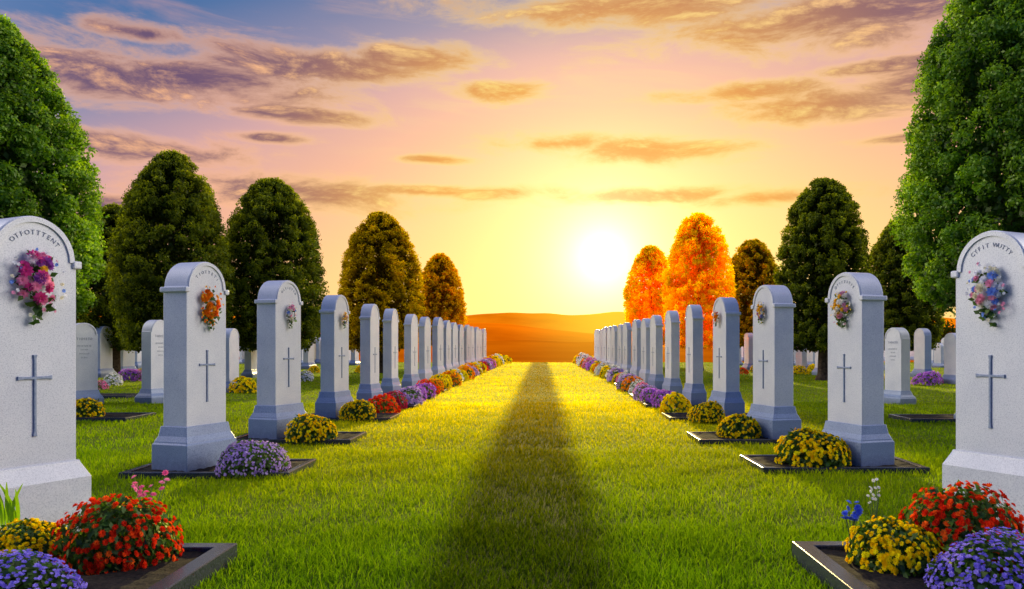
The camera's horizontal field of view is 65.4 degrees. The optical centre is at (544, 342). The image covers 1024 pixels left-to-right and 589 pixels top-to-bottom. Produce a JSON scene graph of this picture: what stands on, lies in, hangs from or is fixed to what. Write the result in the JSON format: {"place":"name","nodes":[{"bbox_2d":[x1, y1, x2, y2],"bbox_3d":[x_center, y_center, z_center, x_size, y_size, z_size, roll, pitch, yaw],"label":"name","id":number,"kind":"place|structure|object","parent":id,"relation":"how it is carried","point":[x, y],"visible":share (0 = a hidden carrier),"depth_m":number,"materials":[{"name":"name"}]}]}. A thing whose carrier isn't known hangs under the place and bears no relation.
{"place":"outdoors","nodes":[
{"label":"outdoors","id":0,"kind":"place"},
{"bbox_2d":[0,0,1000,317],"label":"sky","id":1,"kind":"structure","parent":0,"point":[537,146],"materials":[{"name":"orange"}]},
{"bbox_2d":[90,309,955,361],"bbox_3d":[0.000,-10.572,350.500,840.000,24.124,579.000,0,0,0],"label":"hills","id":2,"kind":"structure","parent":0,"point":[533,337],"depth_m":195.75,"materials":[{"name":"orange"}]},
{"bbox_2d":[76,362,1023,588],"bbox_3d":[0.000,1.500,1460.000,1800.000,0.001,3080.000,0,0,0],"label":"ground","id":3,"kind":"structure","parent":0,"point":[566,370],"depth_m":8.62,"materials":[{"name":"green plant"}]},
{"bbox_2d":[0,482,22,526],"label":"leafy plant","id":4,"kind":"object","parent":3,"relation":"on","point":[9,512],"visible":0.85,"depth_m":5.31,"materials":[{"name":"green plant"}]},
{"bbox_2d":[0,216,90,531],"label":"gravestone","id":5,"kind":"object","parent":3,"relation":"on","point":[43,465],"visible":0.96,"depth_m":5.92,"materials":[{"name":"stone"}]},
{"bbox_2d":[9,248,67,324],"bbox_3d":[-3.729,-0.416,5.874,0.181,0.574,0.426,0,0,27],"label":"bouquet","id":6,"kind":"object","parent":5,"relation":"attached to","point":[45,264],"visible":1,"depth_m":5.84,"materials":[{"name":"pink plant"}]},
{"bbox_2d":[0,14,109,317],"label":"tree","id":7,"kind":"object","parent":3,"relation":"on","point":[36,135],"visible":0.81,"depth_m":15.69,"materials":[{"name":"green plant"}]},
{"bbox_2d":[76,323,103,403],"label":"gravestone","id":8,"kind":"object","parent":3,"relation":"on","point":[86,360],"visible":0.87,"depth_m":19.38,"materials":[{"name":"grey stone"}]},
{"bbox_2d":[96,326,116,377],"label":"gravestone","id":9,"kind":"object","parent":3,"relation":"on","point":[105,359],"visible":0.75,"depth_m":34.43,"materials":[{"name":"grey stone"}]},
{"bbox_2d":[103,372,122,385],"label":"flower bush","id":10,"kind":"object","parent":3,"relation":"on","point":[118,381],"visible":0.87,"depth_m":27.59,"materials":[{"name":"white plant"}]},
{"bbox_2d":[76,412,155,421],"bbox_3d":[-8.875,1.475,15.800,1.750,0.090,1.200,0,0,0],"label":"grave plot","id":11,"kind":"object","parent":3,"relation":"on","point":[115,416],"visible":0.51,"depth_m":15.61,"materials":[{"name":"stone"}]},
{"bbox_2d":[76,397,105,416],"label":"flower bush","id":12,"kind":"object","parent":11,"relation":"on","point":[87,407],"visible":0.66,"depth_m":15.58,"materials":[{"name":"yellow plant"}]},
{"bbox_2d":[0,543,236,588],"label":"grave plot","id":13,"kind":"object","parent":3,"relation":"on","point":[194,565],"visible":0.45,"depth_m":4.89,"materials":[{"name":"stone"}]},
{"bbox_2d":[0,517,70,561],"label":"flower bush","id":14,"kind":"object","parent":13,"relation":"on","point":[34,534],"visible":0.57,"depth_m":5.14,"materials":[{"name":"yellow plant"}]},
{"bbox_2d":[0,547,87,588],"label":"flower bush","id":15,"kind":"object","parent":13,"relation":"on","point":[44,571],"visible":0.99,"depth_m":4.45,"materials":[{"name":"purple plant"}]},
{"bbox_2d":[49,493,183,574],"bbox_3d":[-2.769,1.225,5.176,0.789,0.533,0.677,0,0,-17],"label":"flower bush","id":16,"kind":"object","parent":13,"relation":"on","point":[116,530],"visible":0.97,"depth_m":4.99,"materials":[{"name":"red plant"}]},
{"bbox_2d":[131,470,169,553],"bbox_3d":[-2.627,1.130,5.308,0.242,0.542,0.111,0,0,-45],"label":"flower sprig","id":17,"kind":"object","parent":13,"relation":"on","point":[134,485],"visible":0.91,"depth_m":5.31,"materials":[{"name":"pink plant"}]},
{"bbox_2d":[100,393,137,397],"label":"grave plot","id":18,"kind":"object","parent":3,"relation":"on","point":[116,395],"visible":0.52,"depth_m":21.87,"materials":[{"name":"stone"}]},
{"bbox_2d":[76,202,161,375],"bbox_3d":[-19.442,-2.367,35.910,4.507,7.981,4.336,0,0,0],"label":"tree","id":19,"kind":"object","parent":3,"relation":"on","point":[94,319],"visible":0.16,"depth_m":34.82,"materials":[{"name":"green plant"}]},
{"bbox_2d":[120,350,136,373],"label":"gravestone","id":20,"kind":"object","parent":3,"relation":"on","point":[127,360],"visible":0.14,"depth_m":37.81,"materials":[{"name":"grey stone"}]},
{"bbox_2d":[118,368,141,381],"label":"flower bush","id":21,"kind":"object","parent":3,"relation":"on","point":[134,375],"visible":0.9,"depth_m":30.91,"materials":[{"name":"purple plant"}]},
{"bbox_2d":[135,320,163,403],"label":"gravestone","id":22,"kind":"object","parent":3,"relation":"on","point":[151,391],"visible":0.83,"depth_m":19.69,"materials":[{"name":"grey stone"}]},
{"bbox_2d":[102,149,238,353],"bbox_3d":[-13.975,-2.842,30.064,4.781,8.934,4.812,0,0,0],"label":"tree","id":23,"kind":"object","parent":3,"relation":"on","point":[169,199],"visible":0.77,"depth_m":28.80,"materials":[{"name":"green plant"}]},
{"bbox_2d":[152,262,235,471],"bbox_3d":[-4.120,0.285,9.400,0.506,2.470,0.810,0,0,19],"label":"gravestone","id":24,"kind":"object","parent":3,"relation":"on","point":[195,433],"visible":0.97,"depth_m":9.14,"materials":[{"name":"white stone"}]},
{"bbox_2d":[200,286,223,329],"bbox_3d":[-3.900,-0.410,9.345,0.143,0.537,0.371,0,0,19],"label":"bouquet","id":25,"kind":"object","parent":24,"relation":"attached to","point":[207,295],"visible":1,"depth_m":9.29,"materials":[{"name":"orange plant"}]},
{"bbox_2d":[119,459,315,478],"bbox_3d":[-3.760,1.475,9.315,1.880,0.090,1.070,0,0,0],"label":"grave plot","id":26,"kind":"object","parent":3,"relation":"on","point":[297,466],"visible":0.38,"depth_m":8.79,"materials":[{"name":"stone"}]},
{"bbox_2d":[214,439,290,478],"bbox_3d":[-3.307,1.294,9.017,0.834,0.423,0.833,0,0,33],"label":"flower bush","id":27,"kind":"object","parent":26,"relation":"on","point":[243,452],"visible":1,"depth_m":8.81,"materials":[{"name":"purple plant"}]},
{"bbox_2d":[226,328,238,392],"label":"gravestone","id":28,"kind":"object","parent":3,"relation":"on","point":[232,353],"visible":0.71,"depth_m":24.13,"materials":[{"name":"grey stone"}]},
{"bbox_2d":[229,376,256,393],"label":"flower bush","id":29,"kind":"object","parent":3,"relation":"on","point":[246,384],"visible":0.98,"depth_m":23.68,"materials":[{"name":"yellow plant"}]},
{"bbox_2d":[241,349,256,377],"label":"gravestone","id":30,"kind":"object","parent":3,"relation":"on","point":[250,370],"visible":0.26,"depth_m":34.21,"materials":[{"name":"grey stone"}]},
{"bbox_2d":[221,177,328,352],"bbox_3d":[-11.343,-2.647,33.047,4.818,8.544,4.868,0,0,0],"label":"tree","id":31,"kind":"object","parent":3,"relation":"on","point":[272,224],"visible":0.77,"depth_m":31.91,"materials":[{"name":"green plant"}]},
{"bbox_2d":[248,280,305,438],"bbox_3d":[-4.130,0.275,12.400,0.510,2.490,0.816,0,0,18],"label":"gravestone","id":32,"kind":"object","parent":3,"relation":"on","point":[278,406],"visible":0.94,"depth_m":12.13,"materials":[{"name":"white stone"}]},
{"bbox_2d":[286,302,296,328],"bbox_3d":[-3.914,-0.430,12.328,0.105,0.422,0.281,0,0,18],"label":"bouquet","id":33,"kind":"object","parent":32,"relation":"attached to","point":[289,311],"visible":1,"depth_m":12.30,"materials":[{"name":"multicoloured plant"}]},
{"bbox_2d":[236,432,366,443],"bbox_3d":[-3.790,1.475,12.315,1.840,0.090,1.070,0,0,0],"label":"grave plot","id":34,"kind":"object","parent":3,"relation":"on","point":[346,437],"visible":0.4,"depth_m":11.87,"materials":[{"name":"stone"}]},
{"bbox_2d":[284,413,337,444],"bbox_3d":[-3.522,1.280,11.995,0.798,0.463,0.751,0,0,-25],"label":"flower bush","id":35,"kind":"object","parent":34,"relation":"on","point":[309,429],"visible":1,"depth_m":11.78,"materials":[{"name":"yellow plant"}]},
{"bbox_2d":[301,339,316,368],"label":"gravestone","id":36,"kind":"object","parent":3,"relation":"on","point":[308,361],"visible":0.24,"depth_m":45.39,"materials":[{"name":"grey stone"}]},
{"bbox_2d":[315,295,353,417],"bbox_3d":[-4.160,0.285,15.800,0.446,2.470,0.769,0,0,13],"label":"gravestone","id":37,"kind":"object","parent":3,"relation":"on","point":[334,396],"visible":0.94,"depth_m":15.52,"materials":[{"name":"grey stone"}]},
{"bbox_2d":[308,413,399,421],"bbox_3d":[-3.840,1.475,15.715,1.800,0.090,1.070,0,0,0],"label":"grave plot","id":38,"kind":"object","parent":3,"relation":"on","point":[384,416],"visible":0.28,"depth_m":15.41,"materials":[{"name":"stone"}]},
{"bbox_2d":[338,399,376,420],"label":"flower bush","id":39,"kind":"object","parent":38,"relation":"on","point":[359,409],"visible":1,"depth_m":15.11,"materials":[{"name":"yellow plant"}]},
{"bbox_2d":[356,304,382,402],"bbox_3d":[-4.125,0.300,18.800,0.380,2.439,0.691,0,0,10],"label":"gravestone","id":40,"kind":"object","parent":3,"relation":"on","point":[369,384],"visible":0.96,"depth_m":18.55,"materials":[{"name":"grey stone"}]},
{"bbox_2d":[337,211,426,372],"bbox_3d":[-8.233,-2.513,40.009,4.692,8.276,4.861,0,0,0],"label":"tree","id":41,"kind":"object","parent":3,"relation":"on","point":[392,272],"visible":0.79,"depth_m":38.80,"materials":[{"name":"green plant"}]},
{"bbox_2d":[368,393,400,412],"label":"flower bush","id":42,"kind":"object","parent":3,"relation":"on","point":[381,403],"visible":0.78,"depth_m":16.45,"materials":[{"name":"red plant"}]},
{"bbox_2d":[380,309,400,396],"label":"gravestone","id":43,"kind":"object","parent":3,"relation":"on","point":[390,378],"visible":0.95,"depth_m":21.50,"materials":[{"name":"grey stone"}]},
{"bbox_2d":[379,390,407,409],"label":"flower bush","id":44,"kind":"object","parent":3,"relation":"on","point":[403,404],"visible":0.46,"depth_m":17.80,"materials":[{"name":"red plant"}]},
{"bbox_2d":[399,402,420,408],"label":"grave plot","id":45,"kind":"object","parent":3,"relation":"on","point":[410,405],"visible":0.06,"depth_m":18.39,"materials":[{"name":"stone"}]},
{"bbox_2d":[394,386,422,404],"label":"flower bush","id":46,"kind":"object","parent":45,"relation":"on","point":[418,399],"visible":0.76,"depth_m":18.98,"materials":[{"name":"purple plant"}]},
{"bbox_2d":[402,314,420,387],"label":"gravestone","id":47,"kind":"object","parent":3,"relation":"on","point":[411,374],"visible":0.98,"depth_m":24.46,"materials":[{"name":"grey stone"}]},
{"bbox_2d":[418,317,432,379],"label":"gravestone","id":48,"kind":"object","parent":3,"relation":"on","point":[424,369],"visible":0.91,"depth_m":27.43,"materials":[{"name":"stone"}]},
{"bbox_2d":[431,317,444,375],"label":"gravestone","id":49,"kind":"object","parent":3,"relation":"on","point":[437,347],"visible":0.94,"depth_m":30.37,"materials":[{"name":"stone"}]},
{"bbox_2d":[418,253,467,345],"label":"tree","id":50,"kind":"object","parent":3,"relation":"on","point":[442,283],"visible":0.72,"depth_m":49.12,"materials":[{"name":"orange plant"}]},
{"bbox_2d":[443,320,452,370],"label":"gravestone","id":51,"kind":"object","parent":3,"relation":"on","point":[447,364],"visible":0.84,"depth_m":33.39,"materials":[{"name":"stone"}]},
{"bbox_2d":[442,371,461,384],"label":"flower bush","id":52,"kind":"object","parent":3,"relation":"on","point":[456,379],"visible":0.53,"depth_m":27.77,"materials":[{"name":"orange plant"}]},
{"bbox_2d":[451,322,458,368],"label":"gravestone","id":53,"kind":"object","parent":3,"relation":"on","point":[454,346],"visible":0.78,"depth_m":36.38,"materials":[{"name":"stone"}]},
{"bbox_2d":[458,325,464,365],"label":"gravestone","id":54,"kind":"object","parent":3,"relation":"on","point":[460,344],"visible":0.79,"depth_m":39.31,"materials":[{"name":"stone"}]},
{"bbox_2d":[464,325,471,362],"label":"gravestone","id":55,"kind":"object","parent":3,"relation":"on","point":[467,343],"visible":0.84,"depth_m":42.22,"materials":[{"name":"stone"}]},
{"bbox_2d":[474,327,479,360],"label":"gravestone","id":56,"kind":"object","parent":3,"relation":"on","point":[476,344],"visible":0.83,"depth_m":48.17,"materials":[{"name":"stone"}]},
{"bbox_2d":[602,327,607,362],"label":"gravestone","id":57,"kind":"object","parent":3,"relation":"on","point":[604,332],"visible":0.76,"depth_m":45.45,"materials":[{"name":"stone"}]},
{"bbox_2d":[254,320,955,351],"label":"distant wood","id":58,"kind":"object","parent":3,"relation":"on","point":[947,329],"visible":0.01,"depth_m":76.81,"materials":[{"name":"green plant"}]},
{"bbox_2d":[607,326,611,364],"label":"gravestone","id":59,"kind":"object","parent":3,"relation":"on","point":[608,344],"visible":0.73,"depth_m":42.50,"materials":[{"name":"stone"}]},
{"bbox_2d":[610,325,616,366],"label":"gravestone","id":60,"kind":"object","parent":3,"relation":"on","point":[613,331],"visible":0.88,"depth_m":39.52,"materials":[{"name":"stone"}]},
{"bbox_2d":[616,324,622,366],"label":"gravestone","id":61,"kind":"object","parent":3,"relation":"on","point":[619,344],"visible":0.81,"depth_m":36.66,"materials":[{"name":"stone"}]},
{"bbox_2d":[621,322,631,372],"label":"gravestone","id":62,"kind":"object","parent":3,"relation":"on","point":[626,347],"visible":0.92,"depth_m":33.55,"materials":[{"name":"stone"}]},
{"bbox_2d":[630,319,640,377],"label":"gravestone","id":63,"kind":"object","parent":3,"relation":"on","point":[636,347],"visible":0.84,"depth_m":30.56,"materials":[{"name":"stone"}]},
{"bbox_2d":[639,318,649,383],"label":"gravestone","id":64,"kind":"object","parent":3,"relation":"on","point":[644,372],"visible":0.85,"depth_m":27.62,"materials":[{"name":"stone"}]},
{"bbox_2d":[633,384,658,400],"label":"flower bush","id":65,"kind":"object","parent":3,"relation":"on","point":[639,390],"visible":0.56,"depth_m":20.73,"materials":[{"name":"purple plant"}]},
{"bbox_2d":[623,244,675,346],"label":"tree","id":66,"kind":"object","parent":3,"relation":"on","point":[648,268],"visible":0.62,"depth_m":53.09,"materials":[{"name":"orange plant"}]},
{"bbox_2d":[639,387,662,401],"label":"flower bush","id":67,"kind":"object","parent":3,"relation":"on","point":[643,396],"visible":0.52,"depth_m":19.42,"materials":[{"name":"purple plant"}]},
{"bbox_2d":[648,315,663,389],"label":"gravestone","id":68,"kind":"object","parent":3,"relation":"on","point":[656,378],"visible":0.92,"depth_m":24.65,"materials":[{"name":"white stone"}]},
{"bbox_2d":[650,389,678,407],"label":"flower bush","id":69,"kind":"object","parent":3,"relation":"on","point":[658,400],"visible":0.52,"depth_m":18.24,"materials":[{"name":"purple plant"}]},
{"bbox_2d":[662,311,682,393],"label":"gravestone","id":70,"kind":"object","parent":3,"relation":"on","point":[672,381],"visible":0.96,"depth_m":21.71,"materials":[{"name":"white stone"}]},
{"bbox_2d":[659,391,691,413],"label":"flower bush","id":71,"kind":"object","parent":3,"relation":"on","point":[672,399],"visible":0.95,"depth_m":16.68,"materials":[{"name":"yellow plant"}]},
{"bbox_2d":[682,305,706,404],"bbox_3d":[3.567,0.305,19.000,0.378,2.431,0.689,0,0,-8],"label":"gravestone","id":72,"kind":"object","parent":3,"relation":"on","point":[694,392],"visible":0.97,"depth_m":18.74,"materials":[{"name":"white stone"}]},
{"bbox_2d":[660,212,736,370],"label":"tree","id":73,"kind":"object","parent":3,"relation":"on","point":[700,269],"visible":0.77,"depth_m":42.02,"materials":[{"name":"orange plant"}]},
{"bbox_2d":[662,413,746,420],"bbox_3d":[3.320,1.475,15.815,1.840,0.090,1.070,0,0,0],"label":"grave plot","id":74,"kind":"object","parent":3,"relation":"on","point":[676,416],"visible":0.21,"depth_m":15.69,"materials":[{"name":"stone"}]},
{"bbox_2d":[687,400,725,423],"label":"flower bush","id":75,"kind":"object","parent":3,"relation":"on","point":[708,412],"visible":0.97,"depth_m":14.71,"materials":[{"name":"yellow plant"}]},
{"bbox_2d":[708,297,744,416],"bbox_3d":[3.620,0.305,15.900,0.438,2.430,0.757,0,0,-13],"label":"gravestone","id":76,"kind":"object","parent":3,"relation":"on","point":[726,394],"visible":0.94,"depth_m":15.63,"materials":[{"name":"white stone"}]},
{"bbox_2d":[687,432,779,443],"bbox_3d":[3.230,1.475,12.315,1.880,0.090,1.070,0,0,0],"label":"grave plot","id":77,"kind":"object","parent":3,"relation":"on","point":[704,437],"visible":0.34,"depth_m":11.79,"materials":[{"name":"stone"}]},
{"bbox_2d":[716,413,762,438],"bbox_3d":[3.003,1.290,12.296,0.708,0.436,0.752,0,0,8],"label":"flower bush","id":78,"kind":"object","parent":77,"relation":"on","point":[736,425],"visible":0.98,"depth_m":12.09,"materials":[{"name":"yellow plant"}]},
{"bbox_2d":[742,333,752,369],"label":"gravestone","id":79,"kind":"object","parent":3,"relation":"on","point":[748,351],"visible":0.84,"depth_m":44.09,"materials":[{"name":"white stone"}]},
{"bbox_2d":[728,238,778,348],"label":"tree","id":80,"kind":"object","parent":3,"relation":"on","point":[753,263],"visible":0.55,"depth_m":46.11,"materials":[{"name":"green plant"}]},
{"bbox_2d":[746,285,800,438],"bbox_3d":[3.550,0.310,12.400,0.496,2.420,0.793,0,0,-16],"label":"gravestone","id":81,"kind":"object","parent":3,"relation":"on","point":[773,412],"visible":0.98,"depth_m":12.13,"materials":[{"name":"white stone"}]},
{"bbox_2d":[793,349,807,371],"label":"gravestone","id":82,"kind":"object","parent":3,"relation":"on","point":[801,358],"visible":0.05,"depth_m":40.63,"materials":[{"name":"white stone"}]},
{"bbox_2d":[773,176,874,380],"bbox_3d":[11.249,-2.525,32.032,4.033,8.293,4.069,0,0,0],"label":"tree","id":83,"kind":"object","parent":3,"relation":"on","point":[824,242],"visible":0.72,"depth_m":31.08,"materials":[{"name":"green plant"}]},
{"bbox_2d":[740,455,929,473],"bbox_3d":[3.460,1.475,9.665,1.920,0.090,1.070,0,0,0],"label":"grave plot","id":84,"kind":"object","parent":3,"relation":"on","point":[765,463],"visible":0.45,"depth_m":9.14,"materials":[{"name":"stone"}]},
{"bbox_2d":[773,427,851,470],"bbox_3d":[3.214,1.265,9.549,0.912,0.506,0.858,0,0,33],"label":"flower bush","id":85,"kind":"object","parent":84,"relation":"on","point":[802,447],"visible":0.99,"depth_m":9.32,"materials":[{"name":"yellow plant"}]},
{"bbox_2d":[822,272,893,466],"bbox_3d":[3.800,0.330,9.750,0.488,2.380,0.780,0,0,-19],"label":"gravestone","id":86,"kind":"object","parent":3,"relation":"on","point":[855,423],"visible":0.96,"depth_m":9.49,"materials":[{"name":"white stone"}]},
{"bbox_2d":[830,289,852,327],"bbox_3d":[3.587,-0.419,9.672,0.138,0.484,0.360,0,0,-13],"label":"bouquet","id":87,"kind":"object","parent":86,"relation":"attached to","point":[839,301],"visible":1,"depth_m":9.64,"materials":[{"name":"multicoloured plant"}]},
{"bbox_2d":[884,328,915,404],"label":"gravestone","id":88,"kind":"object","parent":3,"relation":"on","point":[897,365],"visible":0.96,"depth_m":19.50,"materials":[{"name":"white stone"}]},
{"bbox_2d":[867,217,946,350],"bbox_3d":[16.621,-2.143,36.985,3.774,7.529,3.984,0,0,0],"label":"tree","id":89,"kind":"object","parent":3,"relation":"on","point":[887,253],"visible":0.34,"depth_m":35.95,"materials":[{"name":"green plant"}]},
{"bbox_2d":[792,541,1023,588],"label":"grave plot","id":90,"kind":"object","parent":3,"relation":"on","point":[825,561],"visible":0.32,"depth_m":4.90,"materials":[{"name":"stone"}]},
{"bbox_2d":[841,500,862,553],"bbox_3d":[2.036,1.222,5.273,0.107,0.357,0.137,0,0,-41],"label":"flower sprig","id":91,"kind":"object","parent":90,"relation":"on","point":[855,515],"visible":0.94,"depth_m":5.28,"materials":[{"name":"blue plant"}]},
{"bbox_2d":[866,478,879,521],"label":"flower sprig","id":92,"kind":"object","parent":90,"relation":"on","point":[874,498],"visible":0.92,"depth_m":5.36,"materials":[{"name":"white plant"}]},
{"bbox_2d":[842,515,945,577],"bbox_3d":[2.246,1.308,5.100,0.601,0.386,0.638,0,0,-40],"label":"flower bush","id":93,"kind":"object","parent":90,"relation":"on","point":[887,543],"visible":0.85,"depth_m":4.96,"materials":[{"name":"yellow plant"}]},
{"bbox_2d":[898,479,1023,573],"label":"flower bush","id":94,"kind":"object","parent":90,"relation":"on","point":[951,515],"visible":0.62,"depth_m":5.09,"materials":[{"name":"red plant"}]},
{"bbox_2d":[923,526,1023,588],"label":"flower bush","id":95,"kind":"object","parent":90,"relation":"on","point":[960,572],"visible":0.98,"depth_m":4.52,"materials":[{"name":"purple plant"}]},
{"bbox_2d":[910,328,931,376],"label":"gravestone","id":96,"kind":"object","parent":3,"relation":"on","point":[922,350],"visible":0.77,"depth_m":34.36,"materials":[{"name":"white stone"}]},
{"bbox_2d":[888,414,955,422],"bbox_3d":[8.250,1.475,15.500,2.700,0.090,1.000,0,0,0],"label":"grave plot","id":97,"kind":"object","parent":3,"relation":"on","point":[918,418],"visible":0.49,"depth_m":15.42,"materials":[{"name":"stone"}]},
{"bbox_2d":[910,370,942,385],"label":"flower bush","id":98,"kind":"object","parent":3,"relation":"on","point":[923,378],"visible":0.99,"depth_m":28.02,"materials":[{"name":"purple plant"}]},
{"bbox_2d":[932,343,943,367],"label":"gravestone","id":99,"kind":"object","parent":3,"relation":"on","point":[939,357],"visible":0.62,"depth_m":48.42,"materials":[{"name":"white stone"}]},
{"bbox_2d":[942,333,955,383],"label":"gravestone","id":100,"kind":"object","parent":3,"relation":"on","point":[949,376],"visible":0.72,"depth_m":29.30,"materials":[{"name":"white stone"}]},
{"bbox_2d":[886,0,1023,318],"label":"tree","id":101,"kind":"object","parent":3,"relation":"on","point":[974,50],"visible":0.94,"depth_m":15.72,"materials":[{"name":"green plant"}]},
{"bbox_2d":[942,230,1023,531],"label":"gravestone","id":102,"kind":"object","parent":3,"relation":"on","point":[989,405],"visible":0.94,"depth_m":6.50,"materials":[{"name":"stone"}]},
{"bbox_2d":[965,261,1007,326],"bbox_3d":[3.592,-0.399,6.503,0.146,0.544,0.345,0,0,-36],"label":"bouquet","id":103,"kind":"object","parent":102,"relation":"attached to","point":[992,272],"visible":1,"depth_m":6.47,"materials":[{"name":"multicoloured plant"}]},
{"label":"grave plot","id":104,"kind":"object","parent":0,"visible":0},
{"bbox_2d":[415,383,435,397],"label":"flower bush","id":105,"kind":"object","parent":104,"relation":"on","point":[430,392],"visible":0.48,"depth_m":21.43,"materials":[{"name":"purple plant"}]},
{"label":"grave plot","id":106,"kind":"object","parent":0,"visible":0},
{"bbox_2d":[621,376,644,390],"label":"flower bush","id":107,"kind":"object","parent":106,"relation":"on","point":[625,386],"visible":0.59,"depth_m":24.41,"materials":[{"name":"orange plant"}]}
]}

